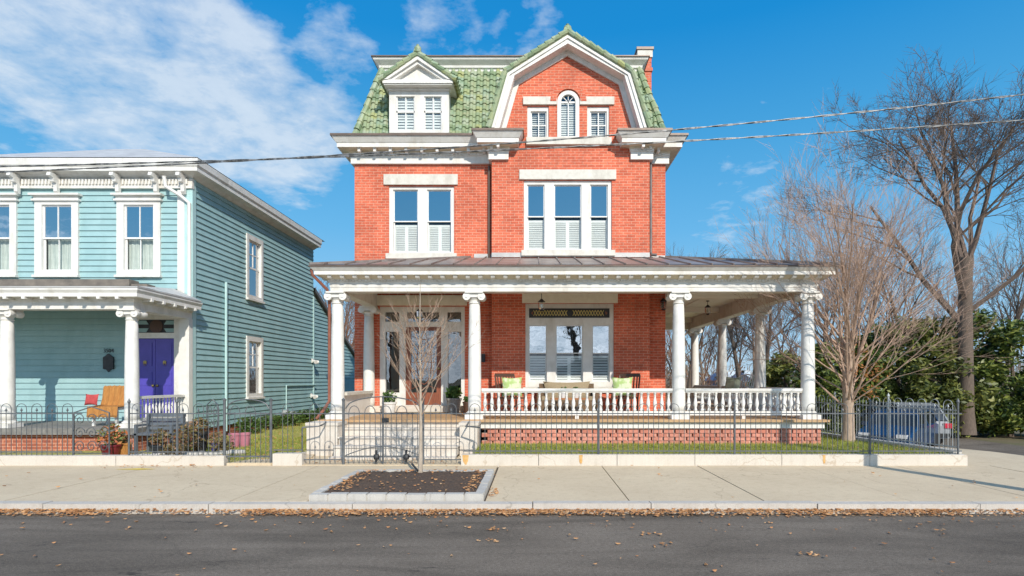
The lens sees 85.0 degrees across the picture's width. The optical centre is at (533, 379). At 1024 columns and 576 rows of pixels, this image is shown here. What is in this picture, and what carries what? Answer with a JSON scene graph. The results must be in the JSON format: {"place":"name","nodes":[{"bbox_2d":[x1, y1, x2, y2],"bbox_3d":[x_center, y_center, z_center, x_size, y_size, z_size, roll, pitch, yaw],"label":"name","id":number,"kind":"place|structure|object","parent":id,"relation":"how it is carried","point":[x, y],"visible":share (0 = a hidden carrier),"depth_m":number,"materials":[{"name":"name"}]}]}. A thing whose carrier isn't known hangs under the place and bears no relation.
{"place":"outdoors","nodes":[
{"label":"outdoors","id":0,"kind":"place"},
{"bbox_2d":[0,451,101,454],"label":"teal yard","id":1,"kind":"structure","parent":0,"point":[34,453],"depth_m":11.72,"materials":[{"name":"plant"}]},
{"bbox_2d":[73,406,109,454],"bbox_3d":[-8.710,1.035,11.000,0.720,1.030,0.024,0,0,0],"label":"iron trellis","id":2,"kind":"object","parent":1,"relation":"on","point":[108,429],"visible":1,"depth_m":10.99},
{"bbox_2d":[0,149,354,450],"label":"clapboard house","id":3,"kind":"structure","parent":0,"point":[190,286],"depth_m":14.29,"materials":[{"name":"teal paint"}]},
{"bbox_2d":[0,193,20,277],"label":"window","id":4,"kind":"structure","parent":3,"relation":"in","point":[8,201],"depth_m":14.23,"materials":[{"name":"white paint"}]},
{"bbox_2d":[28,193,82,277],"bbox_3d":[-12.174,-3.677,14.286,1.272,2.125,0.312,0,0,0],"label":"window","id":5,"kind":"structure","parent":3,"relation":"in","point":[56,215],"depth_m":14.26,"materials":[{"name":"white paint"}]},
{"bbox_2d":[92,406,123,425],"bbox_3d":[-9.738,0.620,12.910,0.600,0.860,0.520,0,0,0],"label":"porch chair","id":6,"kind":"object","parent":3,"relation":"on","point":[116,418],"visible":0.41,"depth_m":12.70,"materials":[{"name":"white paint"}]},
{"bbox_2d":[86,385,123,417],"bbox_3d":[-9.738,0.495,12.880,0.680,0.730,0.630,0,0,0],"label":"throw blanket","id":7,"kind":"object","parent":6,"relation":"on","point":[112,401],"visible":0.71,"depth_m":13.00,"materials":[{"name":"orange fabric"}]},
{"bbox_2d":[84,394,98,404],"bbox_3d":[-9.978,0.450,12.600,0.300,0.260,0.138,0,0,0],"label":"throw pillow","id":8,"kind":"object","parent":7,"relation":"on","point":[91,399],"visible":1,"depth_m":12.56,"materials":[{"name":"red fabric"}]},
{"bbox_2d":[110,193,164,277],"bbox_3d":[-10.081,-3.677,14.286,1.272,2.125,0.312,0,0,0],"label":"window","id":9,"kind":"structure","parent":3,"relation":"in","point":[138,215],"depth_m":14.27,"materials":[{"name":"white paint"}]},
{"bbox_2d":[139,339,155,417],"bbox_3d":[-9.937,-0.010,14.300,0.496,2.090,0.091,0,0,0],"label":"purple door","id":10,"kind":"structure","parent":3,"relation":"in","point":[147,347],"depth_m":14.29,"materials":[{"name":"paint"}]},
{"bbox_2d":[155,339,173,412],"bbox_3d":[-9.433,-0.010,14.300,0.496,2.090,0.091,0,0,0],"label":"purple door","id":11,"kind":"structure","parent":3,"relation":"in","point":[164,385],"depth_m":14.29,"materials":[{"name":"paint"}]},
{"bbox_2d":[245,233,264,303],"bbox_3d":[-8.733,-3.450,17.450,0.185,2.020,1.060,0,0,0],"label":"window","id":12,"kind":"structure","parent":3,"relation":"in","point":[249,238],"depth_m":17.57,"materials":[{"name":"white paint"}]},
{"bbox_2d":[245,336,264,398],"bbox_3d":[-8.733,-0.370,17.450,0.185,1.940,1.060,0,0,0],"label":"window","id":13,"kind":"structure","parent":3,"relation":"in","point":[249,339],"depth_m":17.57,"materials":[{"name":"white paint"}]},
{"bbox_2d":[130,419,318,462],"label":"side yard","id":14,"kind":"structure","parent":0,"point":[275,432],"depth_m":15.71,"materials":[{"name":"plant"}]},
{"bbox_2d":[96,423,127,454],"bbox_3d":[-8.561,1.211,11.283,0.536,0.679,0.510,0,0,-19],"label":"flower pot","id":15,"kind":"object","parent":14,"relation":"on","point":[115,449],"visible":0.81,"depth_m":11.23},
{"bbox_2d":[116,433,133,454],"bbox_3d":[-8.433,1.311,11.488,0.296,0.477,0.310,0,0,0],"label":"flower pot","id":16,"kind":"object","parent":14,"relation":"on","point":[124,449],"visible":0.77,"depth_m":11.43,"materials":[{"name":"orange ceramic"}]},
{"bbox_2d":[133,414,185,453],"bbox_3d":[-7.918,1.135,11.834,0.819,0.830,0.468,0,0,0],"label":"garden bench","id":17,"kind":"object","parent":14,"relation":"on","point":[171,427],"visible":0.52,"depth_m":11.98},
{"bbox_2d":[148,428,170,452],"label":"dry shrub","id":18,"kind":"object","parent":14,"relation":"on","point":[159,441],"visible":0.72,"depth_m":11.19,"materials":[{"name":"plant"}]},
{"bbox_2d":[158,443,189,454],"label":"dry shrub","id":19,"kind":"object","parent":14,"relation":"on","point":[171,447],"visible":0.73,"depth_m":11.04,"materials":[{"name":"brown plant"}]},
{"bbox_2d":[130,449,244,455],"bbox_3d":[-6.944,1.500,11.224,2.077,0.119,0.175,0,0,-23],"label":"stone edging","id":20,"kind":"object","parent":14,"relation":"on","point":[239,452],"visible":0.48,"depth_m":11.31,"materials":[{"name":"stone"}]},
{"bbox_2d":[170,423,205,450],"bbox_3d":[-7.184,1.238,11.602,0.658,0.636,0.656,0,0,0],"label":"dry shrub","id":21,"kind":"object","parent":14,"relation":"on","point":[180,436],"visible":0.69,"depth_m":11.54,"materials":[{"name":"brown plant"}]},
{"bbox_2d":[189,417,212,450],"bbox_3d":[-7.111,1.165,11.896,0.438,0.770,0.457,0,0,0],"label":"potted plant","id":22,"kind":"object","parent":14,"relation":"on","point":[201,433],"visible":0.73,"depth_m":11.84,"materials":[{"name":"black"}]},
{"bbox_2d":[206,399,218,447],"bbox_3d":[-7.016,0.960,12.200,0.265,1.080,0.024,0,0,0],"label":"iron trellis","id":23,"kind":"object","parent":14,"relation":"on","point":[217,420],"visible":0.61,"depth_m":12.19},
{"bbox_2d":[209,431,221,450],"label":"dry shrub","id":24,"kind":"object","parent":14,"relation":"on","point":[216,434],"visible":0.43,"depth_m":11.95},
{"bbox_2d":[209,434,233,450],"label":"dry shrub","id":25,"kind":"object","parent":14,"relation":"on","point":[219,445],"visible":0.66,"depth_m":11.55,"materials":[{"name":"brown plant"}]},
{"bbox_2d":[228,433,239,446],"bbox_3d":[-6.906,1.400,12.900,0.273,0.320,0.266,0,0,0],"label":"flower pot","id":26,"kind":"object","parent":14,"relation":"on","point":[237,439],"visible":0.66,"depth_m":12.83,"materials":[{"name":"ceramic"}]},
{"bbox_2d":[238,432,249,446],"bbox_3d":[-6.724,1.400,13.000,0.273,0.320,0.266,0,0,0],"label":"flower pot","id":27,"kind":"object","parent":14,"relation":"on","point":[242,439],"visible":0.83,"depth_m":12.91,"materials":[{"name":"pink plastic"}]},
{"bbox_2d":[233,416,264,433],"bbox_3d":[-8.251,1.331,16.202,0.875,0.541,0.895,0,0,0],"label":"shrub","id":28,"kind":"object","parent":14,"relation":"on","point":[241,426],"visible":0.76,"depth_m":16.08,"materials":[{"name":"green plant"}]},
{"bbox_2d":[256,414,284,429],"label":"shrub","id":29,"kind":"object","parent":14,"relation":"on","point":[275,422],"visible":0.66,"depth_m":17.52,"materials":[{"name":"green plant"}]},
{"bbox_2d":[276,411,302,425],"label":"shrub","id":30,"kind":"object","parent":14,"relation":"on","point":[292,418],"visible":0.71,"depth_m":18.82,"materials":[{"name":"green plant"}]},
{"bbox_2d":[296,409,315,422],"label":"shrub","id":31,"kind":"object","parent":14,"relation":"on","point":[305,418],"visible":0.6,"depth_m":20.20,"materials":[{"name":"green plant"}]},
{"bbox_2d":[313,407,329,419],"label":"shrub","id":32,"kind":"object","parent":14,"relation":"on","point":[318,410],"visible":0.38,"depth_m":21.60,"materials":[{"name":"green plant"}]},
{"bbox_2d":[227,450,313,465],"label":"side path","id":33,"kind":"structure","parent":0,"point":[248,463],"depth_m":10.48,"materials":[{"name":"beige concrete"}]},
{"bbox_2d":[222,398,272,462],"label":"iron gate","id":34,"kind":"structure","parent":33,"relation":"on","point":[269,407],"depth_m":10.47,"materials":[{"name":"metal"}]},
{"bbox_2d":[302,455,460,465],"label":"front walk","id":35,"kind":"structure","parent":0,"point":[385,463],"depth_m":10.58,"materials":[{"name":"beige concrete"}]},
{"bbox_2d":[273,452,305,465],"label":"coping wall","id":36,"kind":"structure","parent":35,"relation":"on","point":[288,459],"depth_m":10.40,"materials":[{"name":"concrete"}]},
{"bbox_2d":[273,403,301,452],"bbox_3d":[-4.614,0.917,10.480,0.531,0.946,0.038,0,0,0],"label":"iron fence","id":37,"kind":"object","parent":36,"relation":"on","point":[282,449],"visible":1,"depth_m":10.47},
{"bbox_2d":[303,403,341,462],"bbox_3d":[-3.963,1.007,10.480,0.731,1.126,0.038,0,0,0],"label":"iron fence","id":38,"kind":"object","parent":35,"relation":"on","point":[314,413],"visible":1,"depth_m":10.47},
{"bbox_2d":[342,396,424,463],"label":"iron gate","id":39,"kind":"structure","parent":35,"relation":"on","point":[376,456],"depth_m":10.47,"materials":[{"name":"metal"}]},
{"bbox_2d":[425,403,461,462],"bbox_3d":[-1.688,1.007,10.480,0.691,1.126,0.038,0,0,0],"label":"iron fence","id":40,"kind":"object","parent":35,"relation":"on","point":[435,459],"visible":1,"depth_m":10.47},
{"bbox_2d":[484,467,532,507],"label":"joint bed","id":41,"kind":"object","parent":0,"point":[491,485],"depth_m":8.60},
{"bbox_2d":[0,514,1023,575],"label":"road","id":42,"kind":"structure","parent":0,"point":[100,545],"depth_m":5.82,"materials":[{"name":"asphalt"}]},
{"bbox_2d":[0,423,1020,574],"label":"fallen leaves","id":43,"kind":"object","parent":42,"relation":"on","point":[345,481],"visible":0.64,"depth_m":8.00,"materials":[{"name":"plant"}]},
{"bbox_2d":[0,501,1023,513],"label":"kerb","id":44,"kind":"structure","parent":42,"relation":"on","point":[208,506],"depth_m":7.20,"materials":[{"name":"concrete"}]},
{"bbox_2d":[0,508,1023,518],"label":"gutter leaves","id":45,"kind":"object","parent":42,"relation":"on","point":[503,511],"visible":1,"depth_m":7.13,"materials":[{"name":"plant"}]},
{"bbox_2d":[0,466,1023,502],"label":"sidewalk","id":46,"kind":"structure","parent":0,"point":[570,483],"depth_m":8.62,"materials":[{"name":"beige concrete"}]},
{"bbox_2d":[0,455,227,465],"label":"coping wall","id":47,"kind":"structure","parent":46,"relation":"on","point":[106,460],"depth_m":10.40,"materials":[{"name":"concrete"}]},
{"bbox_2d":[0,403,81,454],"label":"iron fence","id":48,"kind":"object","parent":47,"relation":"on","point":[36,413],"visible":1,"depth_m":10.47,"materials":[{"name":"metal"}]},
{"bbox_2d":[127,399,221,454],"bbox_3d":[-6.738,0.892,10.480,1.773,1.105,0.060,0,0,0],"label":"iron fence","id":49,"kind":"object","parent":47,"relation":"on","point":[167,413],"visible":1,"depth_m":10.47,"materials":[{"name":"metal"}]},
{"bbox_2d":[309,469,493,500],"bbox_3d":[-1.820,1.580,8.415,2.320,0.140,2.045,0,0,0],"label":"tree pit","id":50,"kind":"object","parent":46,"relation":"in","point":[430,491],"visible":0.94,"depth_m":7.97,"materials":[{"name":"stone"}]},
{"bbox_2d":[378,287,484,472],"bbox_3d":[-1.686,-0.025,9.326,1.753,3.151,1.783,0,0,26],"label":"street sapling","id":51,"kind":"object","parent":50,"relation":"on","point":[420,454],"visible":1,"depth_m":9.22,"materials":[{"name":"brown plant"}]},
{"bbox_2d":[461,454,967,466],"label":"coping wall","id":52,"kind":"structure","parent":46,"relation":"on","point":[497,460],"depth_m":10.40,"materials":[{"name":"concrete"}]},
{"bbox_2d":[463,398,961,453],"bbox_3d":[3.364,0.885,10.480,9.372,1.090,0.060,0,0,0],"label":"iron fence","id":53,"kind":"object","parent":52,"relation":"on","point":[734,450],"visible":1,"depth_m":10.47,"materials":[{"name":"metal"}]},
{"bbox_2d":[0,0,1023,380],"label":"sky","id":54,"kind":"structure","parent":0,"point":[202,79],"materials":[{"name":"blue"}]},
{"bbox_2d":[150,418,947,459],"bbox_3d":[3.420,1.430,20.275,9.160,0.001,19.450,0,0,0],"label":"lawn","id":55,"kind":"structure","parent":0,"point":[670,445],"depth_m":11.44,"materials":[{"name":"plant"}]},
{"bbox_2d":[301,23,841,459],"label":"brick house","id":56,"kind":"structure","parent":55,"relation":"on","point":[495,244],"depth_m":14.90,"materials":[{"name":"red brick"}]},
{"bbox_2d":[382,390,396,412],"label":"potted plant","id":57,"kind":"object","parent":56,"relation":"on","point":[391,404],"visible":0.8,"depth_m":14.39,"materials":[{"name":"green plant"}]},
{"bbox_2d":[386,187,456,258],"bbox_3d":[-3.038,-4.279,15.252,1.920,1.989,0.305,0,0,0],"label":"window","id":58,"kind":"structure","parent":56,"relation":"in","point":[421,205],"depth_m":15.30,"materials":[{"name":"white paint"}]},
{"bbox_2d":[406,327,440,404],"bbox_3d":[-3.002,-0.376,15.259,0.962,2.129,0.092,0,0,0],"label":"front door","id":59,"kind":"structure","parent":56,"relation":"in","point":[436,396],"depth_m":15.26,"materials":[{"name":"red wood"}]},
{"bbox_2d":[445,385,462,412],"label":"potted plant","id":60,"kind":"object","parent":56,"relation":"on","point":[453,395],"visible":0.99,"depth_m":14.48,"materials":[{"name":"green plant"}]},
{"bbox_2d":[462,396,467,412],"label":"potted plant","id":61,"kind":"object","parent":56,"relation":"on","point":[465,404],"visible":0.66,"depth_m":14.62,"materials":[{"name":"green plant"}]},
{"bbox_2d":[494,373,524,410],"bbox_3d":[-0.588,0.361,14.187,0.610,1.052,0.930,0,0,-28],"label":"rocking chair","id":62,"kind":"object","parent":56,"relation":"on","point":[505,375],"visible":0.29,"depth_m":14.37,"materials":[{"name":"brown wood"}]},
{"bbox_2d":[502,377,521,396],"bbox_3d":[-0.539,0.180,14.120,0.520,0.500,0.197,0,0,-10],"label":"throw pillow","id":63,"kind":"object","parent":62,"relation":"on","point":[511,382],"visible":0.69,"depth_m":14.07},
{"bbox_2d":[527,107,548,136],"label":"window","id":64,"kind":"structure","parent":56,"relation":"in","point":[530,110],"depth_m":14.98,"materials":[{"name":"white paint"}]},
{"bbox_2d":[537,381,598,410],"bbox_3d":[0.872,0.460,14.420,1.562,0.840,0.760,0,0,0],"label":"wicker sofa","id":65,"kind":"object","parent":56,"relation":"on","point":[567,385],"visible":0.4,"depth_m":14.05,"materials":[{"name":"wicker"}]},
{"bbox_2d":[521,181,614,255],"bbox_3d":[0.929,-4.311,14.953,2.490,2.029,0.305,0,0,0],"label":"window","id":66,"kind":"structure","parent":56,"relation":"in","point":[547,200],"depth_m":15.00,"materials":[{"name":"white paint"}]},
{"bbox_2d":[557,90,578,136],"bbox_3d":[0.933,-7.080,14.944,0.584,1.268,0.137,0,0,0],"label":"arched window","id":67,"kind":"structure","parent":56,"relation":"in","point":[568,93],"depth_m":14.89,"materials":[{"name":"white paint"}]},
{"bbox_2d":[523,304,613,387],"bbox_3d":[0.979,-0.869,14.943,2.505,2.332,0.325,0,0,0],"label":"window","id":68,"kind":"structure","parent":56,"relation":"in","point":[587,316],"depth_m":14.94,"materials":[{"name":"white paint"}]},
{"bbox_2d":[550,398,589,416],"bbox_3d":[0.878,0.660,13.500,0.920,0.440,0.440,0,0,0],"label":"coffee table","id":69,"kind":"object","parent":56,"relation":"on","point":[571,399],"visible":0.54,"depth_m":13.28,"materials":[{"name":"orange wood"}]},
{"bbox_2d":[587,107,608,136],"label":"window","id":70,"kind":"structure","parent":56,"relation":"in","point":[590,110],"depth_m":14.98,"materials":[{"name":"white paint"}]},
{"bbox_2d":[611,373,640,410],"bbox_3d":[2.346,0.361,14.187,0.610,1.052,0.930,0,0,28],"label":"rocking chair","id":71,"kind":"object","parent":56,"relation":"on","point":[628,375],"visible":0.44,"depth_m":14.33,"materials":[{"name":"brown wood"}]},
{"bbox_2d":[612,377,632,396],"bbox_3d":[2.251,0.180,14.120,0.520,0.500,0.197,0,0,8],"label":"throw pillow","id":72,"kind":"object","parent":71,"relation":"on","point":[622,382],"visible":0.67,"depth_m":14.07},
{"bbox_2d":[724,374,753,410],"bbox_3d":[5.776,0.357,15.646,0.738,1.049,0.632,0,0,-30],"label":"garden armchair","id":73,"kind":"object","parent":56,"relation":"on","point":[739,394],"visible":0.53,"depth_m":15.64,"materials":[{"name":"white paint"}]},
{"bbox_2d":[724,377,741,393],"bbox_3d":[5.548,0.160,15.550,0.257,0.500,0.550,0,0,-30],"label":"throw pillow","id":74,"kind":"object","parent":73,"relation":"on","point":[732,383],"visible":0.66,"depth_m":15.45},
{"bbox_2d":[708,80,1022,441],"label":"maple tree","id":75,"kind":"object","parent":55,"relation":"on","point":[844,349],"visible":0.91,"depth_m":12.36,"materials":[{"name":"beige plant"}]},
{"bbox_2d":[665,242,746,401],"bbox_3d":[8.670,-2.915,30.516,4.875,9.353,6.405,0,0,-29],"label":"bare tree","id":76,"kind":"object","parent":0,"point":[689,378],"visible":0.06,"depth_m":29.40,"materials":[{"name":"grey plant"}]},
{"bbox_2d":[481,382,1023,465],"bbox_3d":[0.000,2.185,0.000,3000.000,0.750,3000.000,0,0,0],"label":"ground","id":77,"kind":"structure","parent":0,"point":[1017,439],"depth_m":24.30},
{"bbox_2d":[313,286,354,349],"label":"bare tree","id":78,"kind":"object","parent":77,"relation":"on","point":[346,317],"visible":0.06,"depth_m":39.74,"materials":[{"name":"beige plant"}]},
{"bbox_2d":[320,279,354,346],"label":"bare tree","id":79,"kind":"object","parent":77,"relation":"on","point":[326,283],"visible":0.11,"depth_m":51.96,"materials":[{"name":"brown plant"}]},
{"bbox_2d":[344,310,354,350],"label":"bare tree","id":80,"kind":"object","parent":77,"relation":"on","point":[348,337],"visible":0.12,"depth_m":33.95,"materials":[{"name":"beige plant"}]},
{"bbox_2d":[350,339,794,408],"bbox_3d":[0.915,0.162,31.480,32.231,5.242,9.290,0,0,0],"label":"brushwood","id":81,"kind":"object","parent":77,"relation":"on","point":[701,378],"visible":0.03,"depth_m":29.02,"materials":[{"name":"brown plant"}]},
{"bbox_2d":[705,370,751,385],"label":"house","id":82,"kind":"structure","parent":77,"relation":"on","point":[733,374],"depth_m":47.95,"materials":[{"name":"grey paint"}]},
{"bbox_2d":[732,305,784,377],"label":"bare tree","id":83,"kind":"object","parent":77,"relation":"on","point":[774,350],"visible":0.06,"depth_m":54.62,"materials":[{"name":"beige plant"}]},
{"bbox_2d":[715,248,839,357],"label":"bare tree","id":84,"kind":"object","parent":77,"relation":"on","point":[768,348],"visible":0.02,"depth_m":41.37,"materials":[{"name":"brown plant"}]},
{"bbox_2d":[746,349,836,419],"bbox_3d":[12.247,0.582,26.962,4.616,4.240,4.014,0,0,26],"label":"evergreen bush","id":85,"kind":"object","parent":77,"relation":"on","point":[776,373],"visible":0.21,"depth_m":26.69,"materials":[{"name":"green plant"}]},
{"bbox_2d":[774,237,886,342],"bbox_3d":[20.976,-4.031,40.812,6.825,13.094,8.967,0,0,-42],"label":"bare tree","id":86,"kind":"object","parent":77,"relation":"on","point":[820,335],"visible":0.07,"depth_m":39.67,"materials":[{"name":"brown plant"}]},
{"bbox_2d":[781,342,885,434],"bbox_3d":[13.185,0.517,25.073,4.952,4.515,3.538,0,0,0],"label":"evergreen bush","id":87,"kind":"object","parent":77,"relation":"on","point":[829,376],"visible":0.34,"depth_m":24.27,"materials":[{"name":"green plant"}]},
{"bbox_2d":[665,277,1023,396],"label":"wood","id":88,"kind":"object","parent":77,"relation":"on","point":[714,359],"visible":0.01,"depth_m":78.54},
{"bbox_2d":[820,333,910,420],"bbox_3d":[15.616,0.215,27.090,4.925,5.297,4.287,0,0,0],"label":"evergreen bush","id":89,"kind":"object","parent":77,"relation":"on","point":[868,340],"visible":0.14,"depth_m":26.02,"materials":[{"name":"green plant"}]},
{"bbox_2d":[837,259,928,335],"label":"bare tree","id":90,"kind":"object","parent":77,"relation":"on","point":[873,303],"visible":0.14,"depth_m":43.54,"materials":[{"name":"beige plant"}]},
{"bbox_2d":[820,432,961,453],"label":"coping wall","id":91,"kind":"structure","parent":77,"relation":"on","point":[885,442],"depth_m":11.84,"materials":[{"name":"stone"}]},
{"bbox_2d":[792,392,956,449],"bbox_3d":[7.408,0.825,13.740,0.059,1.090,6.449,0,0,-11],"label":"iron fence","id":92,"kind":"object","parent":91,"relation":"on","point":[887,406],"visible":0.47,"depth_m":12.09,"materials":[{"name":"metal"}]},
{"bbox_2d":[841,316,956,433],"bbox_3d":[16.907,-0.107,26.021,5.062,5.729,4.259,0,0,0],"label":"evergreen bush","id":93,"kind":"object","parent":77,"relation":"on","point":[906,378],"visible":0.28,"depth_m":25.20,"materials":[{"name":"green plant"}]},
{"bbox_2d":[848,218,950,401],"bbox_3d":[26.021,-4.498,39.435,7.313,14.030,9.608,0,0,-11],"label":"bare tree","id":94,"kind":"object","parent":77,"relation":"on","point":[919,267],"visible":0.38,"depth_m":39.11,"materials":[{"name":"brown plant"}]},
{"bbox_2d":[778,44,1023,434],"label":"shade tree","id":95,"kind":"object","parent":77,"relation":"on","point":[966,382],"visible":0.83,"depth_m":23.93,"materials":[{"name":"brown plant"}]},
{"bbox_2d":[877,314,1000,436],"bbox_3d":[17.821,-0.030,24.890,4.831,5.799,4.637,0,0,-43],"label":"evergreen bush","id":96,"kind":"object","parent":77,"relation":"on","point":[914,387],"visible":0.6,"depth_m":24.18,"materials":[{"name":"green plant"}]},
{"bbox_2d":[914,261,990,333],"bbox_3d":[28.578,-3.218,38.622,5.303,11.461,6.476,0,0,34],"label":"bare tree","id":97,"kind":"object","parent":77,"relation":"on","point":[954,297],"visible":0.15,"depth_m":38.27,"materials":[{"name":"beige plant"}]},
{"bbox_2d":[925,306,1023,436],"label":"evergreen bush","id":98,"kind":"object","parent":77,"relation":"on","point":[983,317],"visible":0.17,"depth_m":25.02,"materials":[{"name":"green plant"}]},
{"bbox_2d":[956,315,1023,437],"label":"evergreen bush","id":99,"kind":"object","parent":77,"relation":"on","point":[1014,331],"visible":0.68,"depth_m":24.50,"materials":[{"name":"green plant"}]},
{"bbox_2d":[973,232,1023,399],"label":"bare tree","id":100,"kind":"object","parent":77,"relation":"on","point":[1018,311],"visible":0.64,"depth_m":41.26,"materials":[{"name":"brown plant"}]},
{"bbox_2d":[855,435,1023,455],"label":"side street","id":101,"kind":"structure","parent":0,"point":[970,444],"depth_m":20.97,"materials":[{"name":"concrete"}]},
{"bbox_2d":[665,330,686,371],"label":"bare tree","id":102,"kind":"object","parent":101,"relation":"on","point":[670,343],"visible":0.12,"depth_m":44.77,"materials":[{"name":"beige plant"}]},
{"bbox_2d":[665,325,728,402],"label":"bare tree","id":103,"kind":"object","parent":101,"relation":"on","point":[700,357],"visible":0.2,"depth_m":49.81,"materials":[{"name":"beige plant"}]},
{"bbox_2d":[699,316,766,385],"bbox_3d":[13.145,-2.810,37.596,4.924,10.643,6.013,0,0,16],"label":"bare tree","id":104,"kind":"object","parent":101,"relation":"on","point":[714,343],"visible":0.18,"depth_m":37.85,"materials":[{"name":"beige plant"}]},
{"bbox_2d":[709,250,779,385],"bbox_3d":[12.117,-2.632,33.713,5.363,10.288,7.046,0,0,2],"label":"bare tree","id":105,"kind":"object","parent":101,"relation":"on","point":[732,339],"visible":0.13,"depth_m":34.00,"materials":[{"name":"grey plant"}]},
{"bbox_2d":[736,302,818,365],"bbox_3d":[15.737,-1.993,35.892,4.166,9.005,5.088,0,0,-28],"label":"bare tree","id":106,"kind":"object","parent":101,"relation":"on","point":[787,331],"visible":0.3,"depth_m":35.80,"materials":[{"name":"beige plant"}]},
{"bbox_2d":[857,408,940,446],"bbox_3d":[13.523,1.848,20.600,4.060,1.484,2.000,0,0,-42],"label":"parked car","id":107,"kind":"object","parent":101,"relation":"on","point":[897,427],"visible":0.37,"depth_m":19.93,"materials":[{"name":"blue paint"}]},
{"bbox_2d":[855,402,951,443],"bbox_3d":[15.052,1.698,23.200,2.080,1.604,4.460,0,0,6],"label":"parked car","id":108,"kind":"object","parent":101,"relation":"on","point":[947,429],"visible":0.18,"depth_m":21.54,"materials":[{"name":"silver metal"}]},
{"bbox_2d":[932,446,1023,465],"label":"side pavement","id":109,"kind":"structure","parent":0,"point":[981,458],"depth_m":11.54,"materials":[{"name":"beige concrete"}]},
{"bbox_3d":[7.430,-3.100,7.420,1.800,9.600,0.270,0,0,0],"label":"utility pole","id":110,"kind":"object","parent":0,"visible":0},
{"bbox_2d":[0,119,1023,166],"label":"overhead wire","id":111,"kind":"object","parent":110,"relation":"attached to","point":[520,148],"visible":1,"depth_m":7.42,"materials":[{"name":"grey metal"}]},
{"bbox_2d":[0,94,1023,172],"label":"overhead wire","id":112,"kind":"object","parent":110,"relation":"attached to","point":[519,141],"visible":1,"depth_m":7.42,"materials":[{"name":"grey metal"}]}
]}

